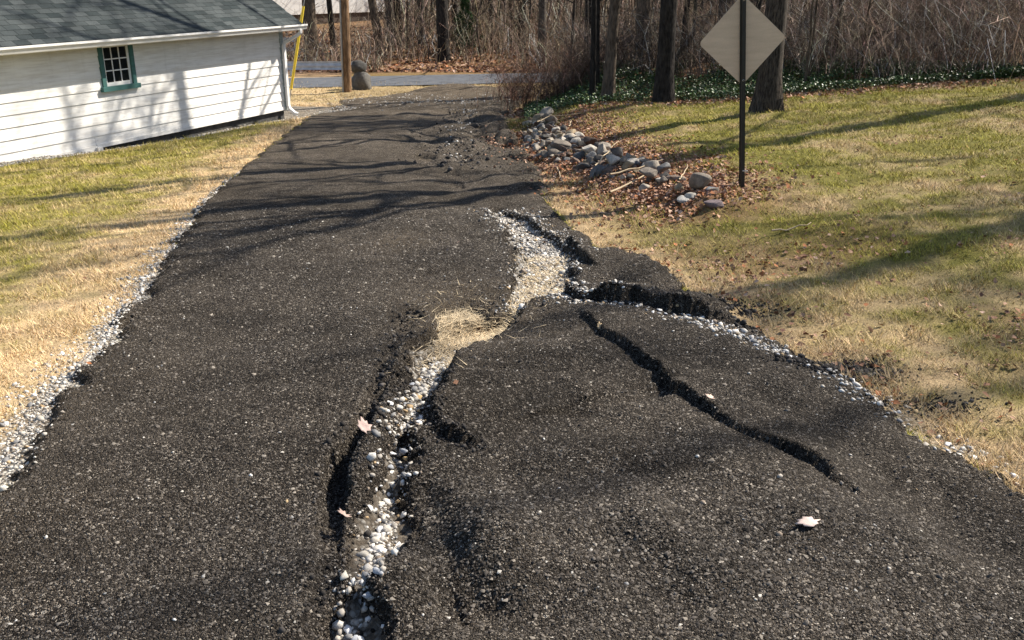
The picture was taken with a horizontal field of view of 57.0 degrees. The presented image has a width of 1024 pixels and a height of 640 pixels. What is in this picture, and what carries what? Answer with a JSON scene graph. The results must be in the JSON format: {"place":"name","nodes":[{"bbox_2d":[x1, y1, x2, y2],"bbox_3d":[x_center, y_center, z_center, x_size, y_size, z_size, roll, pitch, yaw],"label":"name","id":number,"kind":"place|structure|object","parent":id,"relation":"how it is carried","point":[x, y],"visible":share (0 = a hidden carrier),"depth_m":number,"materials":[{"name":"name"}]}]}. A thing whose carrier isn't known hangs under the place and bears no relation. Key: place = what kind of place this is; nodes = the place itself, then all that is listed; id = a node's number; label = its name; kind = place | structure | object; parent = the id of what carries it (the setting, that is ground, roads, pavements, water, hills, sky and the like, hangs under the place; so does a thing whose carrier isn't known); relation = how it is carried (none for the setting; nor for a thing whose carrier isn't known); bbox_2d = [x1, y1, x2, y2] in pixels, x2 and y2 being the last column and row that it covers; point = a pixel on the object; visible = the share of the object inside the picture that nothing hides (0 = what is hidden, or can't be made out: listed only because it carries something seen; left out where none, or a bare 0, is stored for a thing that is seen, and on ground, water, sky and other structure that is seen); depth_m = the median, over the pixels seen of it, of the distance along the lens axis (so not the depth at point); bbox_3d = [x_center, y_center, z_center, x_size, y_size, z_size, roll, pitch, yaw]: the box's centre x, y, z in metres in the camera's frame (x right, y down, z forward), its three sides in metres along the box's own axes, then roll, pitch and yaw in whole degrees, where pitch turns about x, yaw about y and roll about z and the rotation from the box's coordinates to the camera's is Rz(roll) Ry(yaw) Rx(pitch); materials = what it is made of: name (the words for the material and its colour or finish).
{"place":"outdoors","nodes":[
{"label":"outdoors","id":0,"kind":"place"},
{"bbox_2d":[0,103,342,442],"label":"lawn grass","id":1,"kind":"structure","parent":0,"point":[178,163],"depth_m":9.93,"materials":[{"name":"plant"}]},
{"bbox_2d":[288,73,567,87],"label":"road","id":2,"kind":"structure","parent":0,"point":[399,80],"depth_m":33.35,"materials":[{"name":"asphalt"}]},
{"bbox_2d":[0,83,1023,639],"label":"driveway","id":3,"kind":"structure","parent":0,"point":[344,161],"depth_m":3.91,"materials":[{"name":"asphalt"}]},
{"bbox_2d":[340,570,348,579],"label":"washed stone","id":4,"kind":"object","parent":3,"relation":"on","point":[344,575],"visible":1,"depth_m":2.97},
{"bbox_2d":[337,508,351,516],"bbox_3d":[-0.601,0.689,3.367,0.051,0.012,0.075,30,-1,34],"label":"fallen leaf","id":5,"kind":"object","parent":3,"relation":"on","point":[343,513],"visible":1,"depth_m":3.37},
{"bbox_2d":[357,417,371,433],"bbox_3d":[-0.605,0.431,3.859,0.071,0.013,0.090,7,41,-37],"label":"fallen leaf","id":6,"kind":"object","parent":3,"relation":"on","point":[363,425],"visible":1,"depth_m":3.86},
{"bbox_2d":[373,567,382,574],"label":"washed stone","id":7,"kind":"object","parent":3,"relation":"on","point":[377,571],"visible":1,"depth_m":2.91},
{"bbox_2d":[247,103,1008,639],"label":"asphalt crumbs","id":8,"kind":"object","parent":3,"relation":"on","point":[799,359],"visible":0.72,"depth_m":4.79,"materials":[{"name":"stone"}]},
{"bbox_2d":[0,1,1023,639],"bbox_3d":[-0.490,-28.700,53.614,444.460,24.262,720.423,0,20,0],"label":"ground","id":9,"kind":"structure","parent":0,"point":[406,531],"depth_m":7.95,"materials":[{"name":"plant"}]},
{"bbox_2d":[0,0,307,161],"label":"white outbuilding","id":10,"kind":"structure","parent":9,"relation":"on","point":[76,76],"depth_m":19.26,"materials":[{"name":"paint"}]},
{"bbox_2d":[97,45,140,91],"bbox_3d":[-7.896,-5.094,18.853,0.160,0.962,1.000,8,22,22],"label":"window","id":11,"kind":"structure","parent":10,"relation":"in","point":[117,68],"depth_m":18.89,"materials":[{"name":"green paint"}]},
{"bbox_2d":[290,0,304,97],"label":"guy wire","id":12,"kind":"object","parent":9,"relation":"attached to","point":[296,53],"visible":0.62,"depth_m":26.71,"materials":[{"name":"yellow plastic"}]},
{"bbox_2d":[302,0,320,60],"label":"woodland tree","id":13,"kind":"object","parent":9,"relation":"on","point":[309,10],"visible":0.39,"depth_m":39.88,"materials":[{"name":"brown plant"}]},
{"bbox_2d":[287,61,352,75],"bbox_3d":[-10.323,-9.107,35.364,8.846,1.160,0.240,0,20,0],"label":"guardrail","id":14,"kind":"object","parent":9,"relation":"on","point":[318,65],"visible":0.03,"depth_m":35.15,"materials":[{"name":"metal"}]},
{"bbox_2d":[326,0,337,53],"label":"woodland tree","id":15,"kind":"object","parent":9,"relation":"on","point":[329,7],"visible":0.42,"depth_m":42.70,"materials":[{"name":"brown plant"}]},
{"bbox_2d":[273,0,414,23],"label":"white house","id":16,"kind":"structure","parent":9,"relation":"on","point":[292,5],"depth_m":59.34,"materials":[{"name":"paint"}]},
{"bbox_2d":[339,0,351,91],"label":"utility pole","id":17,"kind":"object","parent":9,"relation":"on","point":[345,46],"visible":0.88,"depth_m":29.72,"materials":[{"name":"brown wood"}]},
{"bbox_2d":[343,625,351,633],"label":"washed stone","id":18,"kind":"object","parent":9,"relation":"on","point":[347,629],"visible":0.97,"depth_m":2.85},
{"bbox_2d":[352,71,371,89],"bbox_3d":[-4.975,-7.806,31.104,0.659,0.924,0.613,0,20,0],"label":"boulder","id":19,"kind":"object","parent":9,"relation":"on","point":[361,80],"visible":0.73,"depth_m":30.86,"materials":[{"name":"stone"}]},
{"bbox_2d":[351,60,366,72],"bbox_3d":[-5.037,-8.290,30.929,0.512,0.442,0.502,17,26,39],"label":"boulder","id":20,"kind":"object","parent":19,"relation":"on","point":[358,66],"visible":0.98,"depth_m":30.77,"materials":[{"name":"stone"}]},
{"bbox_2d":[368,0,388,55],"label":"woodland tree","id":21,"kind":"object","parent":9,"relation":"on","point":[373,9],"visible":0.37,"depth_m":41.75,"materials":[{"name":"brown plant"}]},
{"bbox_2d":[385,0,394,51],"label":"woodland tree","id":22,"kind":"object","parent":9,"relation":"on","point":[389,15],"visible":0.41,"depth_m":43.78,"materials":[{"name":"brown plant"}]},
{"bbox_2d":[394,0,403,45],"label":"background tree","id":23,"kind":"object","parent":9,"relation":"on","point":[399,10],"visible":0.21,"depth_m":45.70,"materials":[{"name":"brown plant"}]},
{"bbox_2d":[406,0,408,48],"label":"background tree","id":24,"kind":"object","parent":9,"relation":"on","point":[407,24],"visible":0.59,"depth_m":44.97,"materials":[{"name":"brown plant"}]},
{"bbox_2d":[417,0,425,45],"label":"background tree","id":25,"kind":"object","parent":9,"relation":"on","point":[419,9],"visible":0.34,"depth_m":46.42,"materials":[{"name":"brown plant"}]},
{"bbox_2d":[290,80,554,106],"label":"verge grass","id":26,"kind":"structure","parent":9,"relation":"on","point":[354,93],"depth_m":29.84,"materials":[{"name":"plant"}]},
{"bbox_2d":[436,0,451,61],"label":"woodland tree","id":27,"kind":"object","parent":9,"relation":"on","point":[441,15],"visible":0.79,"depth_m":40.05,"materials":[{"name":"brown plant"}]},
{"bbox_2d":[451,0,457,38],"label":"background tree","id":28,"kind":"object","parent":9,"relation":"on","point":[454,5],"visible":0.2,"depth_m":48.10,"materials":[{"name":"brown plant"}]},
{"bbox_2d":[450,0,482,50],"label":"pine","id":29,"kind":"object","parent":9,"relation":"on","point":[468,13],"visible":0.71,"depth_m":43.73,"materials":[{"name":"green plant"}]},
{"bbox_2d":[425,0,546,62],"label":"background tree","id":30,"kind":"object","parent":9,"relation":"on","point":[542,14],"visible":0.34,"depth_m":39.25,"materials":[{"name":"brown plant"}]},
{"bbox_2d":[489,1,492,45],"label":"woodland tree","id":31,"kind":"object","parent":9,"relation":"on","point":[490,6],"visible":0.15,"depth_m":45.57,"materials":[{"name":"brown plant"}]},
{"bbox_2d":[449,46,557,103],"bbox_3d":[0.217,-7.068,27.038,4.337,1.861,3.618,-14,25,-34],"label":"bare shrub","id":32,"kind":"object","parent":9,"relation":"on","point":[505,79],"visible":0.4,"depth_m":27.08,"materials":[{"name":"plant"}]},
{"bbox_2d":[477,0,530,50],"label":"background tree","id":33,"kind":"object","parent":9,"relation":"on","point":[529,12],"visible":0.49,"depth_m":43.61,"materials":[{"name":"brown plant"}]},
{"bbox_2d":[507,0,512,41],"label":"woodland tree","id":34,"kind":"object","parent":9,"relation":"on","point":[510,7],"visible":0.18,"depth_m":47.49,"materials":[{"name":"brown plant"}]},
{"bbox_2d":[14,26,1023,526],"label":"fallen leaves","id":35,"kind":"object","parent":9,"relation":"on","point":[642,196],"depth_m":11.44,"materials":[{"name":"plant"}]},
{"bbox_2d":[518,0,525,46],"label":"background tree","id":36,"kind":"object","parent":9,"relation":"on","point":[520,6],"visible":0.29,"depth_m":44.69,"materials":[{"name":"brown plant"}]},
{"bbox_2d":[512,0,575,70],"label":"sapling","id":37,"kind":"object","parent":9,"relation":"on","point":[574,7],"visible":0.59,"depth_m":32.09,"materials":[{"name":"brown plant"}]},
{"bbox_2d":[466,7,622,112],"bbox_3d":[1.138,-6.666,24.102,4.887,2.943,4.718,17,26,39],"label":"bare shrub","id":38,"kind":"object","parent":9,"relation":"on","point":[528,93],"visible":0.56,"depth_m":24.11,"materials":[{"name":"plant"}]},
{"bbox_2d":[505,104,584,144],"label":"ditch grass","id":39,"kind":"structure","parent":9,"relation":"on","point":[513,122],"depth_m":19.47,"materials":[{"name":"plant"}]},
{"bbox_2d":[541,150,548,157],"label":"rock","id":40,"kind":"object","parent":9,"relation":"on","point":[544,153],"visible":0.47,"depth_m":14.22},
{"bbox_2d":[540,134,550,139],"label":"rock","id":41,"kind":"object","parent":9,"relation":"on","point":[544,136],"visible":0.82,"depth_m":15.93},
{"bbox_2d":[539,107,552,113],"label":"rock","id":42,"kind":"object","parent":9,"relation":"on","point":[548,110],"visible":0.58,"depth_m":19.64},
{"bbox_2d":[543,113,557,124],"bbox_3d":[0.768,-3.927,18.456,0.233,0.246,0.289,-17,26,-38],"label":"rock","id":43,"kind":"object","parent":9,"relation":"on","point":[551,118],"visible":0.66,"depth_m":18.37,"materials":[{"name":"stone"}]},
{"bbox_2d":[548,148,558,155],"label":"rock","id":44,"kind":"object","parent":9,"relation":"on","point":[552,151],"visible":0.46,"depth_m":14.04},
{"bbox_2d":[536,113,580,121],"bbox_3d":[0.852,-3.773,17.401,0.813,0.173,0.590,0,20,0],"label":"stick","id":45,"kind":"object","parent":9,"relation":"on","point":[556,115],"visible":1,"depth_m":17.42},
{"bbox_2d":[550,139,570,150],"bbox_3d":[0.721,-2.626,14.182,0.310,0.177,0.218,3,23,-17],"label":"rock","id":46,"kind":"object","parent":9,"relation":"on","point":[556,143],"visible":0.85,"depth_m":14.11,"materials":[{"name":"stone"}]},
{"bbox_2d":[500,11,635,109],"bbox_3d":[1.523,-6.455,23.799,3.498,2.645,3.693,11,23,27],"label":"bare shrub","id":47,"kind":"object","parent":9,"relation":"on","point":[571,72],"visible":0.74,"depth_m":23.44,"materials":[{"name":"plant"}]},
{"bbox_2d":[573,163,591,170],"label":"rock","id":48,"kind":"object","parent":9,"relation":"on","point":[583,166],"visible":0.66,"depth_m":12.30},
{"bbox_2d":[585,0,588,69],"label":"sapling","id":49,"kind":"object","parent":9,"relation":"on","point":[586,10],"visible":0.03,"depth_m":28.07,"materials":[{"name":"brown plant"}]},
{"bbox_2d":[281,0,895,71],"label":"woodland brush","id":50,"kind":"object","parent":9,"relation":"on","point":[496,38],"visible":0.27,"depth_m":41.00,"materials":[{"name":"plant"}]},
{"bbox_2d":[582,144,596,152],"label":"rock","id":51,"kind":"object","parent":9,"relation":"on","point":[589,148],"visible":0.72,"depth_m":12.88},
{"bbox_2d":[583,136,596,144],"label":"rock","id":52,"kind":"object","parent":9,"relation":"on","point":[587,140],"visible":0.89,"depth_m":13.87,"materials":[{"name":"stone"}]},
{"bbox_2d":[585,151,595,158],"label":"rock","id":53,"kind":"object","parent":9,"relation":"on","point":[592,153],"visible":0.67,"depth_m":12.64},
{"bbox_2d":[588,0,596,99],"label":"woodland tree","id":54,"kind":"object","parent":9,"relation":"on","point":[592,83],"visible":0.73,"depth_m":21.65,"materials":[{"name":"brown plant"}]},
{"bbox_2d":[577,0,607,47],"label":"sapling","id":55,"kind":"object","parent":9,"relation":"on","point":[580,22],"visible":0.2,"depth_m":28.77,"materials":[{"name":"brown plant"}]},
{"bbox_2d":[589,165,605,177],"bbox_3d":[1.108,-1.872,11.877,0.278,0.173,0.155,-2,20,-5],"label":"rock","id":56,"kind":"object","parent":9,"relation":"on","point":[596,170],"visible":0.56,"depth_m":11.81,"materials":[{"name":"stone"}]},
{"bbox_2d":[596,143,606,154],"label":"rock","id":57,"kind":"object","parent":9,"relation":"on","point":[601,147],"visible":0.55,"depth_m":12.87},
{"bbox_2d":[598,142,610,151],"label":"rock","id":58,"kind":"object","parent":9,"relation":"on","point":[607,145],"visible":0.62,"depth_m":12.98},
{"bbox_2d":[602,165,615,172],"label":"rock","id":59,"kind":"object","parent":9,"relation":"on","point":[607,169],"visible":0.7,"depth_m":11.71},
{"bbox_2d":[599,0,620,101],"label":"woodland tree","id":60,"kind":"object","parent":9,"relation":"on","point":[609,82],"visible":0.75,"depth_m":21.17,"materials":[{"name":"brown plant"}]},
{"bbox_2d":[576,0,654,63],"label":"sapling","id":61,"kind":"object","parent":9,"relation":"on","point":[647,14],"visible":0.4,"depth_m":25.29,"materials":[{"name":"brown plant"}]},
{"bbox_2d":[610,147,622,156],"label":"rock","id":62,"kind":"object","parent":9,"relation":"on","point":[617,151],"visible":0.87,"depth_m":12.27,"materials":[{"name":"stone"}]},
{"bbox_2d":[589,0,653,50],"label":"sapling","id":63,"kind":"object","parent":9,"relation":"on","point":[600,16],"visible":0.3,"depth_m":28.89,"materials":[{"name":"brown plant"}]},
{"bbox_2d":[609,175,643,192],"bbox_3d":[1.419,-1.595,10.629,0.026,0.077,1.399,12,23,30],"label":"stick","id":64,"kind":"object","parent":9,"relation":"on","point":[613,190],"visible":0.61,"depth_m":10.36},
{"bbox_2d":[621,161,633,169],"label":"rock","id":65,"kind":"object","parent":9,"relation":"on","point":[627,165],"visible":0.98,"depth_m":11.46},
{"bbox_2d":[627,158,640,165],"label":"rock","id":66,"kind":"object","parent":9,"relation":"on","point":[633,160],"visible":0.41,"depth_m":11.66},
{"bbox_2d":[610,159,662,174],"bbox_3d":[1.484,-1.808,11.173,0.826,0.099,0.039,-14,24,-33],"label":"stick","id":67,"kind":"object","parent":9,"relation":"on","point":[628,169],"visible":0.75,"depth_m":11.09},
{"bbox_2d":[633,0,651,65],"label":"woodland tree","id":68,"kind":"object","parent":9,"relation":"on","point":[638,8],"visible":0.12,"depth_m":25.58,"materials":[{"name":"brown plant"}]},
{"bbox_2d":[638,183,649,190],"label":"rock","id":69,"kind":"object","parent":9,"relation":"on","point":[643,186],"visible":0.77,"depth_m":10.36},
{"bbox_2d":[601,0,688,66],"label":"sapling","id":70,"kind":"object","parent":9,"relation":"on","point":[656,24],"visible":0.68,"depth_m":23.10,"materials":[{"name":"brown plant"}]},
{"bbox_2d":[644,160,658,169],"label":"rock","id":71,"kind":"object","parent":9,"relation":"on","point":[653,164],"visible":0.52,"depth_m":10.91,"materials":[{"name":"stone"}]},
{"bbox_2d":[596,0,708,89],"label":"sapling","id":72,"kind":"object","parent":9,"relation":"on","point":[598,43],"visible":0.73,"depth_m":22.32,"materials":[{"name":"brown plant"}]},
{"bbox_2d":[651,0,676,102],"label":"woodland tree","id":73,"kind":"object","parent":9,"relation":"on","point":[664,90],"visible":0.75,"depth_m":19.67,"materials":[{"name":"brown plant"}]},
{"bbox_2d":[657,162,670,172],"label":"rock","id":74,"kind":"object","parent":9,"relation":"on","point":[663,167],"visible":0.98,"depth_m":10.74,"materials":[{"name":"stone"}]},
{"bbox_2d":[666,175,684,180],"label":"rock","id":75,"kind":"object","parent":9,"relation":"on","point":[669,178],"visible":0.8,"depth_m":10.39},
{"bbox_2d":[674,183,683,190],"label":"rock","id":76,"kind":"object","parent":9,"relation":"on","point":[679,187],"visible":1,"depth_m":9.87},
{"bbox_2d":[677,0,689,65],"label":"sapling","id":77,"kind":"object","parent":9,"relation":"on","point":[685,14],"visible":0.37,"depth_m":23.51,"materials":[{"name":"brown plant"}]},
{"bbox_2d":[677,195,689,202],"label":"rock","id":78,"kind":"object","parent":9,"relation":"on","point":[681,198],"visible":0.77,"depth_m":9.50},
{"bbox_2d":[685,192,695,199],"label":"rock","id":79,"kind":"object","parent":9,"relation":"on","point":[690,195],"visible":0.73,"depth_m":9.51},
{"bbox_2d":[376,0,1022,52],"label":"wood","id":80,"kind":"object","parent":9,"relation":"on","point":[474,4],"visible":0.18,"depth_m":45.62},
{"bbox_2d":[689,172,711,190],"bbox_3d":[1.936,-1.430,9.712,0.215,0.164,0.258,8,-10,3],"label":"rock","id":81,"kind":"object","parent":9,"relation":"on","point":[699,180],"visible":0.97,"depth_m":9.66,"materials":[{"name":"stone"}]},
{"bbox_2d":[692,0,717,39],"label":"sapling","id":82,"kind":"object","parent":9,"relation":"on","point":[695,8],"visible":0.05,"depth_m":28.15,"materials":[{"name":"brown plant"}]},
{"bbox_2d":[704,199,723,208],"bbox_3d":[1.967,-1.124,9.156,0.183,0.084,0.185,12,23,30],"label":"rock","id":83,"kind":"object","parent":9,"relation":"on","point":[713,204],"visible":0.99,"depth_m":9.10,"materials":[{"name":"stone"}]},
{"bbox_2d":[717,0,733,21],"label":"woodland tree","id":84,"kind":"object","parent":9,"relation":"on","point":[720,9],"visible":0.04,"depth_m":24.55,"materials":[{"name":"grey plant"}]},
{"bbox_2d":[700,0,783,187],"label":"diamond road sign","id":85,"kind":"object","parent":9,"relation":"on","point":[742,40],"visible":0.94,"depth_m":9.78,"materials":[{"name":"metal"}]},
{"bbox_2d":[680,0,813,89],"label":"sapling","id":86,"kind":"object","parent":9,"relation":"on","point":[808,54],"visible":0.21,"depth_m":20.07,"materials":[{"name":"brown plant"}]},
{"bbox_2d":[476,0,1023,94],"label":"thicket","id":87,"kind":"object","parent":9,"relation":"on","point":[702,54],"visible":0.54,"depth_m":21.07,"materials":[{"name":"plant"}]},
{"bbox_2d":[755,0,762,9],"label":"sapling","id":88,"kind":"object","parent":9,"relation":"on","point":[757,6],"visible":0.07,"depth_m":21.81,"materials":[{"name":"brown plant"}]},
{"bbox_2d":[748,0,788,112],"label":"lawn tree","id":89,"kind":"object","parent":9,"relation":"on","point":[768,93],"visible":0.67,"depth_m":16.00,"materials":[{"name":"brown plant"}]},
{"bbox_2d":[523,55,1023,119],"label":"ivy ground cover","id":90,"kind":"object","parent":9,"relation":"on","point":[813,83],"visible":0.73,"depth_m":20.78,"materials":[{"name":"green plant"}]},
{"bbox_2d":[771,222,810,230],"bbox_3d":[2.433,-0.801,8.188,0.425,0.053,0.040,-8,22,-22],"label":"stick","id":91,"kind":"object","parent":9,"relation":"on","point":[789,228],"visible":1,"depth_m":8.17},
{"bbox_2d":[785,0,817,79],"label":"sapling","id":92,"kind":"object","parent":9,"relation":"on","point":[812,43],"visible":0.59,"depth_m":20.48,"materials":[{"name":"brown plant"}]},
{"bbox_2d":[791,0,834,58],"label":"sapling","id":93,"kind":"object","parent":9,"relation":"on","point":[832,6],"visible":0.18,"depth_m":22.02,"materials":[{"name":"brown plant"}]},
{"bbox_2d":[832,0,843,60],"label":"sapling","id":94,"kind":"object","parent":9,"relation":"on","point":[837,47],"visible":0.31,"depth_m":21.97,"materials":[{"name":"brown plant"}]},
{"bbox_2d":[762,0,986,59],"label":"bare shrub","id":95,"kind":"object","parent":9,"relation":"on","point":[860,9],"visible":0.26,"depth_m":22.47,"materials":[{"name":"plant"}]},
{"bbox_2d":[859,0,967,76],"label":"sapling","id":96,"kind":"object","parent":9,"relation":"on","point":[870,3],"visible":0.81,"depth_m":20.20,"materials":[{"name":"brown plant"}]},
{"bbox_2d":[854,0,1023,60],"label":"bare shrub","id":97,"kind":"object","parent":9,"relation":"on","point":[974,2],"visible":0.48,"depth_m":21.44,"materials":[{"name":"plant"}]},
{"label":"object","id":98,"kind":"object","parent":9,"relation":"on","visible":0},
{"bbox_2d":[531,114,541,120],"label":"rock","id":99,"kind":"object","parent":98,"relation":"on","point":[536,116],"visible":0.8,"depth_m":18.91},
{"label":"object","id":100,"kind":"object","parent":9,"relation":"on","visible":0},
{"bbox_2d":[606,155,620,164],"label":"rock","id":101,"kind":"object","parent":100,"relation":"on","point":[613,160],"visible":0.93,"depth_m":11.81,"materials":[{"name":"stone"}]},
{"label":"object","id":102,"kind":"object","parent":9,"relation":"on","visible":0},
{"bbox_2d":[639,167,657,178],"bbox_3d":[1.523,-1.643,10.566,0.212,0.114,0.159,7,26,3],"label":"rock","id":103,"kind":"object","parent":102,"relation":"on","point":[649,172],"visible":1,"depth_m":10.52,"materials":[{"name":"stone"}]},
{"bbox_2d":[0,70,1023,639],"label":"gravel","id":104,"kind":"structure","parent":0,"point":[374,536],"depth_m":5.01,"materials":[{"name":"gravel"}]},
{"bbox_2d":[388,254,581,393],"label":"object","id":105,"kind":"object","parent":104,"relation":"on","point":[463,340],"visible":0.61,"depth_m":5.99,"materials":[{"name":"beige soil"}]},
{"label":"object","id":106,"kind":"object","parent":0,"visible":0},
{"bbox_2d":[570,137,580,142],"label":"rock","id":107,"kind":"object","parent":106,"relation":"on","point":[574,140],"visible":0.88,"depth_m":14.38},
{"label":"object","id":108,"kind":"object","parent":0,"visible":0},
{"bbox_2d":[593,155,603,161],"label":"rock","id":109,"kind":"object","parent":108,"relation":"on","point":[596,158],"visible":0.69,"depth_m":12.40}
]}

